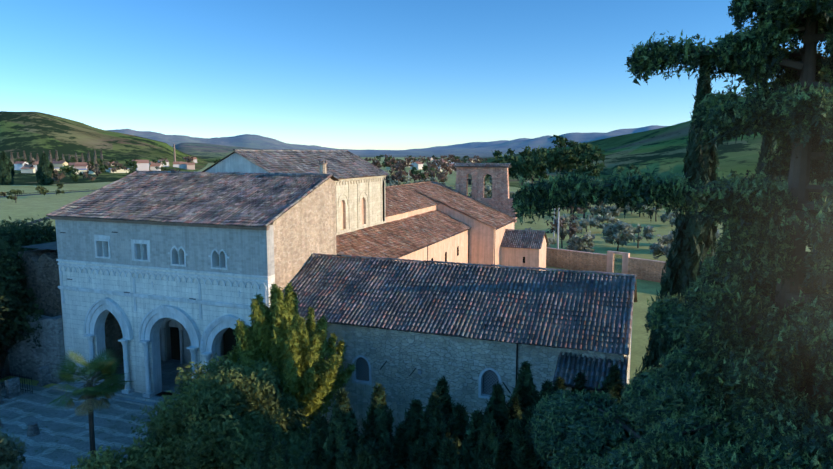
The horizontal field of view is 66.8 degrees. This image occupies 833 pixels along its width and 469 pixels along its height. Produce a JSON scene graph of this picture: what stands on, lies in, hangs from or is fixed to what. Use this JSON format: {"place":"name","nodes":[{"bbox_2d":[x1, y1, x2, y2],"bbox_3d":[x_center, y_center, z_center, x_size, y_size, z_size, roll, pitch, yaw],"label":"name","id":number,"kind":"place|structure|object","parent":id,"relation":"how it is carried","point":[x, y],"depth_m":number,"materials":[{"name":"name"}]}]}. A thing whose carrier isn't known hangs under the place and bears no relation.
{"place":"outdoors","nodes":[
{"label":"outdoors","id":0,"kind":"place"},
{"bbox_2d":[0,184,491,225],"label":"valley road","id":1,"kind":"structure","parent":0,"point":[95,190],"depth_m":310.54,"materials":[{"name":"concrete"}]},
{"bbox_2d":[0,157,817,445],"bbox_3d":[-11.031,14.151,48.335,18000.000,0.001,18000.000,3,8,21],"label":"terrain","id":2,"kind":"structure","parent":0,"point":[31,206],"depth_m":181.01,"materials":[{"name":"green plant"}]},
{"bbox_2d":[0,241,66,436],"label":"ruin walls","id":3,"kind":"structure","parent":2,"relation":"on","point":[23,359],"depth_m":56.59,"materials":[{"name":"white stone"}]},
{"bbox_2d":[0,381,157,468],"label":"courtyard paving","id":4,"kind":"structure","parent":2,"relation":"on","point":[61,440],"depth_m":47.08,"materials":[{"name":"grey stone"}]},
{"bbox_2d":[173,144,175,161],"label":"factory chimney","id":5,"kind":"object","parent":2,"relation":"on","point":[174,153],"depth_m":907.59,"materials":[{"name":"concrete"}]},
{"bbox_2d":[49,178,336,407],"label":"portico block","id":6,"kind":"structure","parent":2,"relation":"on","point":[154,305],"depth_m":51.55,"materials":[{"name":"beige stone"}]},
{"bbox_2d":[51,173,338,226],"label":"roof tiles","id":7,"kind":"object","parent":6,"relation":"on","point":[333,178],"depth_m":52.22,"materials":[{"name":"brown tile"}]},
{"bbox_2d":[318,160,327,173],"bbox_3d":[-8.177,-5.488,55.363,0.830,2.130,0.830,3,8,21],"label":"chimney","id":8,"kind":"object","parent":6,"relation":"on","point":[323,168],"depth_m":55.06,"materials":[{"name":"stone"}]},
{"bbox_2d":[14,157,478,173],"bbox_3d":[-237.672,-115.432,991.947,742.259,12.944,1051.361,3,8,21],"label":"town houses","id":9,"kind":"structure","parent":2,"relation":"on","point":[143,165],"depth_m":641.30,"materials":[{"name":"white paint"}]},
{"bbox_2d":[205,152,515,267],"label":"church walls","id":10,"kind":"structure","parent":2,"relation":"on","point":[360,202],"depth_m":77.92,"materials":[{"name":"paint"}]},
{"bbox_2d":[202,151,506,257],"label":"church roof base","id":11,"kind":"object","parent":10,"relation":"on","point":[339,178],"depth_m":66.53,"materials":[{"name":"tile"}]},
{"bbox_2d":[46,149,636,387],"bbox_3d":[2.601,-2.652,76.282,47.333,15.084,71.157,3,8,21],"label":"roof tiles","id":12,"kind":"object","parent":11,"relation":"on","point":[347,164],"depth_m":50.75,"materials":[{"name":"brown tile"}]},
{"bbox_2d":[455,167,516,222],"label":"bell gable","id":13,"kind":"structure","parent":10,"relation":"on","point":[500,200],"depth_m":108.40,"materials":[{"name":"beige stone"}]},
{"bbox_2d":[454,164,510,167],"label":"tower roof","id":14,"kind":"structure","parent":13,"relation":"on","point":[483,165],"depth_m":108.18,"materials":[{"name":"brown tile"}]},
{"bbox_2d":[0,135,754,258],"bbox_3d":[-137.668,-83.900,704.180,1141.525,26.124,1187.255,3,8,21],"label":"foliage","id":15,"kind":"object","parent":2,"relation":"on","point":[569,160],"depth_m":207.70,"materials":[{"name":"green plant"}]},
{"bbox_2d":[0,0,832,468],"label":"foliage","id":16,"kind":"object","parent":2,"relation":"on","point":[244,412],"depth_m":18.93,"materials":[{"name":"green plant"}]},
{"bbox_2d":[12,1,832,468],"bbox_3d":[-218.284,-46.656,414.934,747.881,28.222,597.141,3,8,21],"label":"tree","id":17,"kind":"object","parent":2,"relation":"on","point":[800,189],"depth_m":16.03,"materials":[{"name":"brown plant"}]},
{"bbox_2d":[304,316,632,435],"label":"monastery wing","id":18,"kind":"structure","parent":2,"relation":"on","point":[404,368],"depth_m":42.66,"materials":[{"name":"beige stone"}]},
{"bbox_2d":[283,256,636,388],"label":"roof tiles","id":19,"kind":"object","parent":18,"relation":"on","point":[563,320],"depth_m":43.58,"materials":[{"name":"brown tile"}]},
{"bbox_2d":[500,236,546,270],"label":"annex building","id":20,"kind":"structure","parent":2,"relation":"on","point":[523,257],"depth_m":98.54,"materials":[{"name":"beige paint"}]},
{"bbox_2d":[500,230,548,248],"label":"roof tiles","id":21,"kind":"object","parent":20,"relation":"on","point":[523,233],"depth_m":99.45,"materials":[{"name":"tile"}]},
{"bbox_2d":[553,205,559,248],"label":"utility poles","id":22,"kind":"object","parent":2,"relation":"on","point":[557,230],"depth_m":121.93,"materials":[{"name":"grey concrete"}]},
{"bbox_2d":[546,247,803,291],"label":"perimeter wall","id":23,"kind":"structure","parent":2,"relation":"on","point":[646,269],"depth_m":105.55,"materials":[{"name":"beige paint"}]},
{"bbox_2d":[0,111,820,206],"bbox_3d":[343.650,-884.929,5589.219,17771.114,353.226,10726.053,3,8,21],"label":"hills","id":24,"kind":"structure","parent":0,"point":[657,149],"depth_m":941.25,"materials":[{"name":"green plant"}]},
{"bbox_2d":[0,0,829,149],"label":"sky","id":25,"kind":"structure","parent":0,"point":[337,74],"materials":[{"name":"blue"}]}
]}

